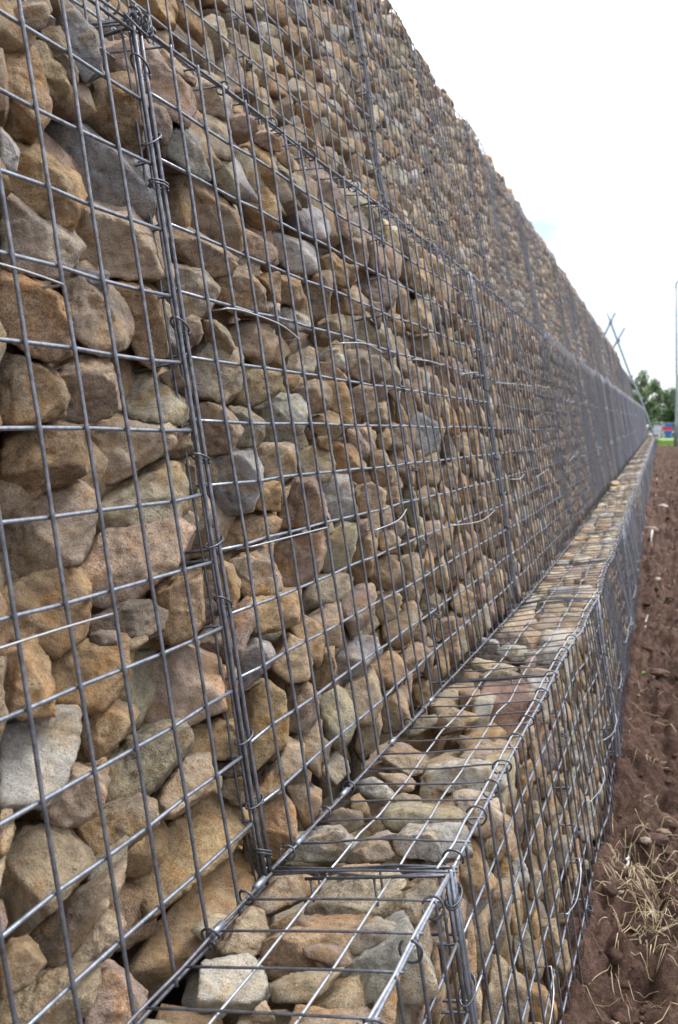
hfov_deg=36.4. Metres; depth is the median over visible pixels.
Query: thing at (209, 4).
stone
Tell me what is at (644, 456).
gabion basket
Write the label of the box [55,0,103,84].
stone
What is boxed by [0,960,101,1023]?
stone
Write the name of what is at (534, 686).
stone
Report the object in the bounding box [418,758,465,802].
stone
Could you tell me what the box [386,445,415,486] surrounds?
stone
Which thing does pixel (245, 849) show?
stone
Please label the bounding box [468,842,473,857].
stone
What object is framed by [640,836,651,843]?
pebble
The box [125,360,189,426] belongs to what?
stone
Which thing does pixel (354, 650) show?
stone
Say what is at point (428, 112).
gabion basket
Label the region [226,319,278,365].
stone
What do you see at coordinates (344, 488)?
stone
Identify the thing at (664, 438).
lawn
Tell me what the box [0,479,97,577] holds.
stone
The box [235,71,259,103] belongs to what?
stone
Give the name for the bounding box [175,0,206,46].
stone
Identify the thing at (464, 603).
stone
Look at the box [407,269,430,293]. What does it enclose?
stone
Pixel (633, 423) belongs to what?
gabion basket
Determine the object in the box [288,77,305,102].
stone
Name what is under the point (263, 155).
stone
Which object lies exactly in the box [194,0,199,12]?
stone
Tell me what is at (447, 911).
stone
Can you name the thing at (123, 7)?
stone
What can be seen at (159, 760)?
stone
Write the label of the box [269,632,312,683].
stone
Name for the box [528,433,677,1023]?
ground
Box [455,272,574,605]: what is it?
gabion basket
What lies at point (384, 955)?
stone
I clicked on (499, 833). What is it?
stone
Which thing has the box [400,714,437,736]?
stone
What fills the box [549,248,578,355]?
gabion basket
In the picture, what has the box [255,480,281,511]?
stone
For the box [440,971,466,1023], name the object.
stone
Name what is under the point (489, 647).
stone
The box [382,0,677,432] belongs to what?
sky
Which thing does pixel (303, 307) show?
stone
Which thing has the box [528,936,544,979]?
stone
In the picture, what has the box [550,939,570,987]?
stone
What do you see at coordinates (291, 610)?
stone
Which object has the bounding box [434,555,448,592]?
stone
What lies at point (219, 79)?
stone
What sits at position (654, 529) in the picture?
pebble
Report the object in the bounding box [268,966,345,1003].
stone
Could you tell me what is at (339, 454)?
stone
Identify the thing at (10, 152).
stone
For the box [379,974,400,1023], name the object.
stone
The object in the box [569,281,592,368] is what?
gabion basket
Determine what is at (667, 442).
grass
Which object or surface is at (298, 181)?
stone
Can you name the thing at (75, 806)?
stone
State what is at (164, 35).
stone
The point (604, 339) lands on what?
gabion basket
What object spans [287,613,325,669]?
stone
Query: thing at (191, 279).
stone
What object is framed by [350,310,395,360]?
stone
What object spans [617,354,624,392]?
gabion basket
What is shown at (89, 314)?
stone
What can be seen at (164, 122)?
stone
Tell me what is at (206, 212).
stone
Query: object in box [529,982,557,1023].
stone
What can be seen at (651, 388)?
tree
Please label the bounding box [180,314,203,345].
stone
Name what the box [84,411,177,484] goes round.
stone
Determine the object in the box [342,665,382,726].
stone
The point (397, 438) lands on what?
stone
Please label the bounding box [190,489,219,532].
stone
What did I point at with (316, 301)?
stone
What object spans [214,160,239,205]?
stone
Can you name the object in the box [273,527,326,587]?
stone
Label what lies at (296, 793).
stone
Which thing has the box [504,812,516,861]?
stone
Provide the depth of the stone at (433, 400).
2.59 m
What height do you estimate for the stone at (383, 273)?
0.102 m
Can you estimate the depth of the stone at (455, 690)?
2.21 m
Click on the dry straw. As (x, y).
(653, 908)
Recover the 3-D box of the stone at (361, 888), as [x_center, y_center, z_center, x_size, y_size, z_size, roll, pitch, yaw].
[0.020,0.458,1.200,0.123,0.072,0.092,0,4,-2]
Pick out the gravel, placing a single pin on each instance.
(613, 1021)
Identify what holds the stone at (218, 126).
in the gabion basket at (190, 65)
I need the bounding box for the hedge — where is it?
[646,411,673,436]
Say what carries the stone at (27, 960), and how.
in the gabion basket at (88, 428)
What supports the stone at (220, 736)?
in the gabion basket at (190, 65)
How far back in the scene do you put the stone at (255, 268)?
1.54 m
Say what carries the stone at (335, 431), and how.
in the gabion basket at (190, 65)
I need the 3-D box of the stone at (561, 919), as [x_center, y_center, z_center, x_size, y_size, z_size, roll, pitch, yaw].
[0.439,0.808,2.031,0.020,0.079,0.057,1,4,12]
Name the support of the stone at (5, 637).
in the gabion basket at (88, 428)
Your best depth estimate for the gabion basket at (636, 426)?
21.18 m
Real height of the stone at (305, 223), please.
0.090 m
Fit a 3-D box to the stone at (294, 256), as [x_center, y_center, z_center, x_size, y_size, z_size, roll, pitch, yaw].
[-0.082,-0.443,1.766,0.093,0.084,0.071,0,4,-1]
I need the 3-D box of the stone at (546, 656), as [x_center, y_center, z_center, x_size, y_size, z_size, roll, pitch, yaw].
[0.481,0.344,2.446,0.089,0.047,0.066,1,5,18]
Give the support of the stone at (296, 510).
in the gabion basket at (190, 65)
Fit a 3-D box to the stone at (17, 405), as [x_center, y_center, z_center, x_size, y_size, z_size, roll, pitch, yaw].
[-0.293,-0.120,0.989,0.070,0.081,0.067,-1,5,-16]
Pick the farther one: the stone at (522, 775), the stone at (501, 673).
the stone at (501, 673)
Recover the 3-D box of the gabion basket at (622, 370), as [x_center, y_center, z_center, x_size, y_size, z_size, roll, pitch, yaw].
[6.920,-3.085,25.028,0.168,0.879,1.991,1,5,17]
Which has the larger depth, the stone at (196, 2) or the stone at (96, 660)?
the stone at (196, 2)
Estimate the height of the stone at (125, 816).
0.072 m
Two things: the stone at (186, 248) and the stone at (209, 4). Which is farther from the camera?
the stone at (209, 4)
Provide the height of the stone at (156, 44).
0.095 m
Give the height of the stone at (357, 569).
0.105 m
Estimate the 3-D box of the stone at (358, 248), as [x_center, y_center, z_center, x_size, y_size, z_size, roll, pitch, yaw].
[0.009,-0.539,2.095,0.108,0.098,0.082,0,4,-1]
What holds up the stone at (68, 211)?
in the gabion basket at (88, 428)
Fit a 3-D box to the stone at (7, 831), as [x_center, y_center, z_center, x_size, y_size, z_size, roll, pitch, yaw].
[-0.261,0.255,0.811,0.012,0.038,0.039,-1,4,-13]
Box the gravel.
[612,464,677,1023]
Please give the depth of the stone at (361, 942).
1.06 m
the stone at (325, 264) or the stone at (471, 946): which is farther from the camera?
the stone at (325, 264)
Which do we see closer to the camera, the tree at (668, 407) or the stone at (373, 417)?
the stone at (373, 417)
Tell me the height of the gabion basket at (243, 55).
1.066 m
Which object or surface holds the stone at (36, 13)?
in the gabion basket at (88, 428)
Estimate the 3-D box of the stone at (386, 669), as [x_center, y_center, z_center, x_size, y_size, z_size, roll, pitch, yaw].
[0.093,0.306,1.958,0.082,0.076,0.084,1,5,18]
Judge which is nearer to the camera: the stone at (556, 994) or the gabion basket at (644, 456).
the stone at (556, 994)
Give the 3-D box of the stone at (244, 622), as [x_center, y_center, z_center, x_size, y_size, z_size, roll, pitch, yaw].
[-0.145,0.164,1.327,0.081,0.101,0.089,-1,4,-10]
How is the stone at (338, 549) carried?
in the gabion basket at (190, 65)
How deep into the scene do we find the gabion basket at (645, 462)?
13.75 m
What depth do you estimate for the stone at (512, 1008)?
1.48 m
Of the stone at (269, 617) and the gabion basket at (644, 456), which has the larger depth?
the gabion basket at (644, 456)
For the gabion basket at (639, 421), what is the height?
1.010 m
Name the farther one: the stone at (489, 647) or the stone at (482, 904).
the stone at (489, 647)
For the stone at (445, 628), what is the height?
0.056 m
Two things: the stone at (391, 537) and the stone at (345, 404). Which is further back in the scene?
the stone at (391, 537)
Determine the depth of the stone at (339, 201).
1.95 m
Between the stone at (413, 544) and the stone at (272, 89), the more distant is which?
the stone at (272, 89)
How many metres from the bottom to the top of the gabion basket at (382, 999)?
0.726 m
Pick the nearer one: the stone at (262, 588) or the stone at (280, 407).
the stone at (262, 588)
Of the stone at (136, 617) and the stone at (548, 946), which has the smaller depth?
the stone at (136, 617)
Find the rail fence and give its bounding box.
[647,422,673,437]
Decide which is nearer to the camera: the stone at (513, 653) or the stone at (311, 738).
the stone at (311, 738)
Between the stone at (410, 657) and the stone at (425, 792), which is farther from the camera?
the stone at (410, 657)
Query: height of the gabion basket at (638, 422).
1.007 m
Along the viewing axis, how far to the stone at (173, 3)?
1.94 m
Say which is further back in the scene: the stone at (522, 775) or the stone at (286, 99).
the stone at (286, 99)
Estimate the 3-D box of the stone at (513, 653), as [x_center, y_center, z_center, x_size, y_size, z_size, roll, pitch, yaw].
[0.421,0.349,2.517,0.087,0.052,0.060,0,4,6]
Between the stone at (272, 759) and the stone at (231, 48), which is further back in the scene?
the stone at (231, 48)
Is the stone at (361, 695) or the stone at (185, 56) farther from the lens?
the stone at (185, 56)
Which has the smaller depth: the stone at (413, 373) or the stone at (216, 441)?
the stone at (216, 441)
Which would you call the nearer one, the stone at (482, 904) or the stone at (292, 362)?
the stone at (482, 904)
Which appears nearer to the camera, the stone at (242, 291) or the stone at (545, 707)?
the stone at (242, 291)
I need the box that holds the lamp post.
[674,281,677,446]
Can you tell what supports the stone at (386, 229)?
in the gabion basket at (190, 65)
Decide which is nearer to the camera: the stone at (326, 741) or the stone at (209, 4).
the stone at (326, 741)
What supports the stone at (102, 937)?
in the gabion basket at (88, 428)
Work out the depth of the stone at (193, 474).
1.21 m
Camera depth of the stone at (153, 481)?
1.15 m
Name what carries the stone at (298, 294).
in the gabion basket at (190, 65)
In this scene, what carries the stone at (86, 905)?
in the gabion basket at (88, 428)
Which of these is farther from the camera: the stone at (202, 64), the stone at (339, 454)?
the stone at (202, 64)
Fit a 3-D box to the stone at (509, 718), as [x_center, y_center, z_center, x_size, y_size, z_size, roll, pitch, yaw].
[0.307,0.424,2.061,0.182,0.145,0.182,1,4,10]
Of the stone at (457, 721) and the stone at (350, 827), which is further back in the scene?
the stone at (457, 721)
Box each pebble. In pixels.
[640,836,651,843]
[645,526,658,531]
[646,832,669,847]
[650,668,669,676]
[656,828,671,834]
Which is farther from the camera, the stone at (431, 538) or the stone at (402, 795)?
the stone at (431, 538)
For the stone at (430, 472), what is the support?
in the gabion basket at (190, 65)
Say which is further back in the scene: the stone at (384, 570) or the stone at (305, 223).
the stone at (384, 570)
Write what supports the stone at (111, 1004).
in the gabion basket at (88, 428)
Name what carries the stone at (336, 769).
in the gabion basket at (190, 65)
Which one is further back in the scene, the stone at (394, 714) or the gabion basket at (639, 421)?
the gabion basket at (639, 421)
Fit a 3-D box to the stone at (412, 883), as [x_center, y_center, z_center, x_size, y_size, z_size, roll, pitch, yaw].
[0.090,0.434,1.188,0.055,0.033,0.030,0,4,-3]
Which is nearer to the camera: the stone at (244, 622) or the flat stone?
the stone at (244, 622)
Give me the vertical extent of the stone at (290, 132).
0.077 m
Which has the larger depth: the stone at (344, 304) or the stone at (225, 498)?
the stone at (344, 304)
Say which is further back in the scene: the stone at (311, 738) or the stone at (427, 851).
the stone at (311, 738)
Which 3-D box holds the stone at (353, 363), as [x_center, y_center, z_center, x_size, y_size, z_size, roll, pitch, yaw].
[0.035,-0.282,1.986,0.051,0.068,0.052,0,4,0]
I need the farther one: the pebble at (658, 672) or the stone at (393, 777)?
the pebble at (658, 672)
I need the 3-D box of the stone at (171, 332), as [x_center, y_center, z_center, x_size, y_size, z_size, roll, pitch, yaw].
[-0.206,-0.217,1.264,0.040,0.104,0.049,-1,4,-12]
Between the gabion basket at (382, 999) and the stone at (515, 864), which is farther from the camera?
the stone at (515, 864)
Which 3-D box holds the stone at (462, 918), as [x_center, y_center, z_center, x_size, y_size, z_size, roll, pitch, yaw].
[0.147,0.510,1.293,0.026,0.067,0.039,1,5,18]
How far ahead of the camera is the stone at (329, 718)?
1.61 m
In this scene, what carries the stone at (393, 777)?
in the gabion basket at (299, 840)
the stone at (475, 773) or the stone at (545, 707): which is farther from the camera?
the stone at (545, 707)
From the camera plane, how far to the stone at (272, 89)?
2.44 m
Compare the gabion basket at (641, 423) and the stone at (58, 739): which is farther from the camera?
the gabion basket at (641, 423)
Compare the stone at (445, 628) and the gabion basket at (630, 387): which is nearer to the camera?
the stone at (445, 628)
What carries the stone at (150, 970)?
in the gabion basket at (88, 428)
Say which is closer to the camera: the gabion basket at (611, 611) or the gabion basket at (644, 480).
the gabion basket at (611, 611)
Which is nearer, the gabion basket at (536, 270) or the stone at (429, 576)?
the stone at (429, 576)
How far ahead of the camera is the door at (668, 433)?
76.09 m
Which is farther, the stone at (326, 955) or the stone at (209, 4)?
the stone at (209, 4)
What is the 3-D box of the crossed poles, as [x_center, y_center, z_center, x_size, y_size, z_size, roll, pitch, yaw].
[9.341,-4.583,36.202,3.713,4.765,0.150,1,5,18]
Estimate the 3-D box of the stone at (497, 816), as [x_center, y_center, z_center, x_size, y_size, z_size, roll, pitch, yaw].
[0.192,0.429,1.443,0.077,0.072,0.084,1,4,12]
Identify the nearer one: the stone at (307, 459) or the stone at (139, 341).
the stone at (139, 341)
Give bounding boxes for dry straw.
[581,550,677,1023]
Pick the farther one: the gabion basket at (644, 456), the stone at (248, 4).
the gabion basket at (644, 456)
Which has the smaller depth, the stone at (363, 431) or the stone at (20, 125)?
the stone at (20, 125)
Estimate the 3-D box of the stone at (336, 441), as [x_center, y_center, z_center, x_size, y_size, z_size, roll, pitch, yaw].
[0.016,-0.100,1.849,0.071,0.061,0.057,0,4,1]
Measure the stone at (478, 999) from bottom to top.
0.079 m
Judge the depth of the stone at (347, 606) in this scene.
1.77 m
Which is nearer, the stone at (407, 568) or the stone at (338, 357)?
the stone at (338, 357)
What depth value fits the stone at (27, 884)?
0.89 m
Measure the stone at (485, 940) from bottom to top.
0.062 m
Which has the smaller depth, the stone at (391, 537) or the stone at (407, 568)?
the stone at (391, 537)
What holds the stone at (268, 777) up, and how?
in the gabion basket at (190, 65)
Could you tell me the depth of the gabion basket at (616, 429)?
11.38 m
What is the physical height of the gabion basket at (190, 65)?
1.051 m
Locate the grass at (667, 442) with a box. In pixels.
[657,440,673,445]
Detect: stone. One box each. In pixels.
[0,126,19,172]
[0,193,86,280]
[0,269,73,363]
[0,350,70,425]
[0,419,89,498]
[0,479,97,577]
[0,566,91,660]
[0,592,10,655]
[0,644,8,740]
[0,704,81,811]
[0,808,15,858]
[0,809,5,884]
[0,819,96,942]
[0,934,46,1000]
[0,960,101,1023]
[3,45,52,143]
[4,634,55,720]
[8,141,87,232]
[13,0,52,30]
[29,857,126,967]
[33,37,71,107]
[35,762,110,828]
[37,25,78,84]
[44,119,156,222]
[51,632,134,715]
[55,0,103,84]
[55,351,121,424]
[64,260,134,357]
[71,0,113,25]
[71,792,159,855]
[71,909,126,962]
[75,200,174,281]
[75,267,109,294]
[75,699,139,762]
[80,510,198,609]
[82,958,147,1023]
[83,835,128,882]
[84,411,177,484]
[87,71,145,154]
[87,598,168,639]
[96,459,191,531]
[98,0,128,40]
[99,38,196,128]
[105,717,194,803]
[110,278,169,371]
[116,845,257,1001]
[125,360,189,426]
[125,788,252,922]
[127,30,164,51]
[132,0,175,30]
[141,1018,171,1023]
[144,642,227,726]
[149,102,172,146]
[149,567,205,646]
[150,29,169,53]
[151,751,215,819]
[155,263,220,318]
[158,173,243,261]
[158,365,185,395]
[159,424,194,460]
[160,49,196,86]
[161,299,179,369]
[166,124,211,181]
[167,0,177,20]
[167,226,238,277]
[169,23,203,68]
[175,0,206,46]
[176,52,186,67]
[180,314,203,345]
[185,340,243,404]
[185,464,196,492]
[190,69,225,84]
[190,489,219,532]
[190,511,281,558]
[190,714,240,762]
[191,897,274,959]
[192,77,232,122]
[193,400,243,455]
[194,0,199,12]
[196,953,269,1014]
[197,114,231,161]
[197,595,254,666]
[198,37,214,72]
[200,0,232,10]
[201,319,234,354]
[202,572,217,619]
[203,14,228,59]
[207,447,263,515]
[212,761,241,777]
[212,906,269,959]
[213,262,268,319]
[214,54,243,93]
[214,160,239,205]
[218,561,241,611]
[221,664,237,719]
[221,776,244,806]
[226,27,253,70]
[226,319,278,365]
[226,360,281,407]
[227,405,265,447]
[228,546,282,595]
[229,86,234,112]
[230,112,258,144]
[233,99,248,113]
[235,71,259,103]
[237,140,277,194]
[237,591,282,635]
[238,256,260,276]
[238,634,275,694]
[239,185,281,231]
[239,549,278,598]
[240,678,289,774]
[242,228,277,265]
[242,825,266,865]
[243,0,259,10]
[243,13,261,44]
[245,46,270,87]
[245,736,304,807]
[248,874,321,917]
[249,98,275,124]
[251,392,307,441]
[253,124,281,151]
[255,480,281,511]
[256,271,280,303]
[257,441,297,481]
[259,792,297,865]
[259,914,373,981]
[264,71,287,99]
[267,755,275,762]
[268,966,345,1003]
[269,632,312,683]
[269,911,307,932]
[272,232,317,276]
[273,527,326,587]
[274,305,311,331]
[275,587,301,632]
[278,475,329,529]
[279,163,308,207]
[280,115,305,145]
[280,483,290,510]
[281,84,294,115]
[281,275,305,307]
[282,204,331,242]
[282,346,316,376]
[285,682,320,733]
[285,782,322,830]
[285,824,358,862]
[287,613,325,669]
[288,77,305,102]
[289,719,322,779]
[289,1004,382,1023]
[290,378,332,413]
[295,294,309,317]
[297,443,335,483]
[300,572,353,611]
[301,270,332,323]
[302,943,352,968]
[304,872,406,916]
[305,166,352,239]
[307,410,341,440]
[307,601,343,648]
[308,314,340,347]
[309,645,337,693]
[318,347,346,371]
[318,807,363,833]
[319,252,349,288]
[319,361,347,381]
[319,684,358,752]
[319,750,350,799]
[321,473,355,522]
[321,521,357,573]
[321,738,331,764]
[325,380,352,423]
[331,286,365,315]
[332,439,366,472]
[332,443,362,474]
[334,234,368,271]
[335,634,382,684]
[338,910,438,1005]
[339,188,378,233]
[340,583,376,638]
[341,863,379,875]
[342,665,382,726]
[344,840,394,864]
[345,428,369,457]
[346,349,369,382]
[346,422,375,458]
[346,531,377,585]
[349,916,396,955]
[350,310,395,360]
[352,384,375,417]
[352,777,396,805]
[353,481,386,517]
[353,712,382,762]
[357,274,400,308]
[359,740,426,802]
[361,401,387,432]
[367,351,391,383]
[367,554,404,590]
[368,449,395,486]
[372,650,408,690]
[375,589,401,625]
[376,422,408,450]
[378,241,390,278]
[378,530,401,554]
[378,772,415,793]
[379,801,465,833]
[379,879,444,928]
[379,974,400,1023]
[381,605,417,650]
[381,684,410,733]
[381,754,426,778]
[381,792,421,804]
[382,218,400,251]
[383,486,400,512]
[386,365,400,403]
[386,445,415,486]
[393,822,469,863]
[395,340,412,378]
[398,642,425,672]
[400,378,416,419]
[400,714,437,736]
[400,878,438,890]
[401,485,418,528]
[401,524,416,554]
[401,552,424,584]
[404,299,433,333]
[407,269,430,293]
[408,332,439,362]
[409,363,423,412]
[410,675,430,710]
[411,412,440,455]
[411,1005,424,1023]
[416,689,460,735]
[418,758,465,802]
[419,587,440,621]
[419,902,432,959]
[423,548,434,594]
[423,759,507,792]
[424,452,442,487]
[424,520,444,558]
[424,942,442,1023]
[428,487,443,519]
[430,375,440,415]
[433,708,481,735]
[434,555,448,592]
[435,353,449,389]
[435,616,456,639]
[435,639,449,676]
[439,869,451,922]
[440,461,457,490]
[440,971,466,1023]
[442,936,467,982]
[445,684,476,695]
[447,632,460,669]
[450,582,475,617]
[451,789,504,838]
[452,679,537,739]
[452,902,464,930]
[453,533,466,578]
[459,837,496,903]
[463,916,476,997]
[467,657,517,672]
[467,983,482,1023]
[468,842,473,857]
[469,831,487,860]
[471,636,499,660]
[474,925,491,979]
[477,891,493,914]
[479,667,523,684]
[481,954,507,1023]
[483,752,515,812]
[488,629,518,646]
[488,878,511,954]
[490,823,508,863]
[493,645,526,662]
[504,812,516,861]
[504,966,529,1023]
[512,857,529,892]
[512,931,534,972]
[515,759,534,802]
[520,665,558,689]
[520,820,531,873]
[524,647,561,664]
[525,677,553,720]
[527,688,549,723]
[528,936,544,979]
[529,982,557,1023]
[539,730,558,774]
[539,918,559,959]
[544,860,559,922]
[547,967,560,998]
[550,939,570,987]
[558,898,566,923]
[576,810,595,843]
[610,480,618,486]
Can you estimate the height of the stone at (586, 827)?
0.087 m
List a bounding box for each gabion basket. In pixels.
[0,0,268,1023]
[27,0,387,242]
[94,3,519,874]
[125,869,474,1023]
[272,597,619,1023]
[348,0,490,296]
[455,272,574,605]
[461,118,537,330]
[517,201,562,344]
[520,533,634,754]
[535,329,597,535]
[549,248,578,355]
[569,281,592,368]
[574,354,610,503]
[575,502,639,629]
[583,300,599,372]
[588,369,619,481]
[592,316,605,377]
[599,329,613,384]
[599,484,644,566]
[604,378,625,474]
[607,340,616,386]
[612,346,621,389]
[613,385,629,465]
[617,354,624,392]
[617,474,645,526]
[619,389,633,459]
[620,465,648,501]
[621,366,626,393]
[623,369,628,395]
[625,393,636,455]
[626,372,630,396]
[627,459,649,491]
[628,375,632,398]
[628,396,638,450]
[631,398,640,447]
[631,455,651,482]
[633,400,641,445]
[635,451,652,473]
[636,402,642,443]
[637,448,652,471]
[638,403,644,442]
[639,404,645,440]
[639,446,653,465]
[641,406,646,438]
[643,444,654,459]
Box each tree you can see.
[630,369,663,426]
[655,386,675,431]
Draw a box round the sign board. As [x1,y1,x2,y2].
[662,427,671,437]
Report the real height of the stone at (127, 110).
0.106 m
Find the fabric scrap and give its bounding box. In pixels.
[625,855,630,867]
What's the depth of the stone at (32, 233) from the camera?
1.00 m
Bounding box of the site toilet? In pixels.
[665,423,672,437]
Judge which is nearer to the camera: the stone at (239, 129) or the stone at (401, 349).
the stone at (239, 129)
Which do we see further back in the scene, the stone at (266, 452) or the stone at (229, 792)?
the stone at (266, 452)
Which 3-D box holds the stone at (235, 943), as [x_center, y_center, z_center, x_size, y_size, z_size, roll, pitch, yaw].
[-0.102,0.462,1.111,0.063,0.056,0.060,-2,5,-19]
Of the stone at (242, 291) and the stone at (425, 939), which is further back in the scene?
the stone at (242, 291)
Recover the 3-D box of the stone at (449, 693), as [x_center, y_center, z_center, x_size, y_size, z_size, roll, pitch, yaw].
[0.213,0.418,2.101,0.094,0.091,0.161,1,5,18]
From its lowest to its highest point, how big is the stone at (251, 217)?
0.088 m
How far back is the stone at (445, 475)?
2.60 m
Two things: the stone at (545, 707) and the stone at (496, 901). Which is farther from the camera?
the stone at (545, 707)
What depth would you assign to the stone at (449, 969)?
1.22 m
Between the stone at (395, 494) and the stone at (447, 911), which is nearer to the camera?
the stone at (447, 911)
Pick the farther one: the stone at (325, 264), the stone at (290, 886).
the stone at (325, 264)
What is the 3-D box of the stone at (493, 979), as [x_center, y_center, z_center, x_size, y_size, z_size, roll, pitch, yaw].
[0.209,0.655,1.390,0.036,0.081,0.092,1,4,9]
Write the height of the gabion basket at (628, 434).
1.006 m
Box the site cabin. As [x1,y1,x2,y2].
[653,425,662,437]
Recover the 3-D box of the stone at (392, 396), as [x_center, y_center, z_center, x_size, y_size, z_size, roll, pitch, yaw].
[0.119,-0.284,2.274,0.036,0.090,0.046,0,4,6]
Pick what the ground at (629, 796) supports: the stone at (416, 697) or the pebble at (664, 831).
the pebble at (664, 831)
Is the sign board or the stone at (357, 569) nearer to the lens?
the stone at (357, 569)
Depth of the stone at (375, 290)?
2.23 m
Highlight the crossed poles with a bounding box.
[605,312,657,444]
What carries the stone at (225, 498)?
in the gabion basket at (190, 65)
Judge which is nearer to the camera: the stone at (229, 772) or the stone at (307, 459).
the stone at (229, 772)
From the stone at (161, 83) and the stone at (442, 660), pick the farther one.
the stone at (442, 660)
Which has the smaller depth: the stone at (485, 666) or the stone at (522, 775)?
the stone at (522, 775)
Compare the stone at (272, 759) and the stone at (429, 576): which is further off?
the stone at (429, 576)
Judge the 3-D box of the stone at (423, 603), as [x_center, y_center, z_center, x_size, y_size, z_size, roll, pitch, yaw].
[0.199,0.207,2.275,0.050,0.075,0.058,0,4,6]
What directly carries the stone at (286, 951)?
in the gabion basket at (382, 999)
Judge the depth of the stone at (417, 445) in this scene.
2.46 m
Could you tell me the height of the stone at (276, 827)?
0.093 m
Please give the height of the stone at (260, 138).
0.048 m
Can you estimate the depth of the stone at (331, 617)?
1.62 m
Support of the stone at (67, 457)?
in the gabion basket at (88, 428)
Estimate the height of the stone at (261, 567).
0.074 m
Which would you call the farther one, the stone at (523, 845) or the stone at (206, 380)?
the stone at (523, 845)
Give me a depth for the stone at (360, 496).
1.94 m
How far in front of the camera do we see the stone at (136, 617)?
1.07 m
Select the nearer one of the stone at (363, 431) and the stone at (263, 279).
the stone at (263, 279)
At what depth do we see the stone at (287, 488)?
1.48 m
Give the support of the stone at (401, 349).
in the gabion basket at (190, 65)
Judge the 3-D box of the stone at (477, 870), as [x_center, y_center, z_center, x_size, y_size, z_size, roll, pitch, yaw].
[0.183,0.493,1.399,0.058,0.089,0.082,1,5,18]
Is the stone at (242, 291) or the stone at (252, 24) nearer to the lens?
the stone at (242, 291)
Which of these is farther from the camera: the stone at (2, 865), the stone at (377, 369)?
the stone at (377, 369)
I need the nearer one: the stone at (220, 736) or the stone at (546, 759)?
the stone at (220, 736)
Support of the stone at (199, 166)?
in the gabion basket at (190, 65)
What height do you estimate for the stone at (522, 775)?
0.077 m
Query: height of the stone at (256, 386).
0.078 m
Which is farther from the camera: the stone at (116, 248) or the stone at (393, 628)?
the stone at (393, 628)
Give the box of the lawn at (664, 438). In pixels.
[656,434,673,445]
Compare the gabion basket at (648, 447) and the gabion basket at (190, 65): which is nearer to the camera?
the gabion basket at (190, 65)
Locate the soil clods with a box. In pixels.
[596,466,677,1023]
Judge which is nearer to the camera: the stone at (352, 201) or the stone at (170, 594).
the stone at (170, 594)
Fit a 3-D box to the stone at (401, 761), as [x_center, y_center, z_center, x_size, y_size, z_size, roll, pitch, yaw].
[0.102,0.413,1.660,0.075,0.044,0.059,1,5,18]
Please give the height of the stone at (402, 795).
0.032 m
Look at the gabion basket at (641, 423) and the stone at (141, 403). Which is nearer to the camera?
the stone at (141, 403)
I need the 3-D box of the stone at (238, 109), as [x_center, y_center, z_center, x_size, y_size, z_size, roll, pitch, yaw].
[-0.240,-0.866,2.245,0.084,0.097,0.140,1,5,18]
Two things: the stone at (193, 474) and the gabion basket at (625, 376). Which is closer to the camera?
the stone at (193, 474)
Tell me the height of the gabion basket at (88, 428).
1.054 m
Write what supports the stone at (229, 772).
in the gabion basket at (190, 65)
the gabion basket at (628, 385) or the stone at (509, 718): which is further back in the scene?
the gabion basket at (628, 385)
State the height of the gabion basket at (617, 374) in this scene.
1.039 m
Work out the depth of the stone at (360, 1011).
0.91 m
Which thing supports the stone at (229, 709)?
in the gabion basket at (190, 65)
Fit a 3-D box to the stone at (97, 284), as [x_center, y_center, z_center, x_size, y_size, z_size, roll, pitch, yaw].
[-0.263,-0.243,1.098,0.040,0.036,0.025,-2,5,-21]
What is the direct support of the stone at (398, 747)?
in the gabion basket at (299, 840)
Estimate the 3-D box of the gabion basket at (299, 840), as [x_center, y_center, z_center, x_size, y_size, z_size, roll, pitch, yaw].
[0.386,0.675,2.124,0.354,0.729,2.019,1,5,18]
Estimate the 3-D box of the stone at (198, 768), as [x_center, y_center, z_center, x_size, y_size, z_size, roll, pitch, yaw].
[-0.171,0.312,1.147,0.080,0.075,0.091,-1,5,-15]
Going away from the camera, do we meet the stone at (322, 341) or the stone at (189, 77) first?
the stone at (189, 77)
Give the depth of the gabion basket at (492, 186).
5.78 m
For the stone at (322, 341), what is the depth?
1.84 m
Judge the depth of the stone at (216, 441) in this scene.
1.34 m
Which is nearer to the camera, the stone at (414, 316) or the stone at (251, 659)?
the stone at (251, 659)

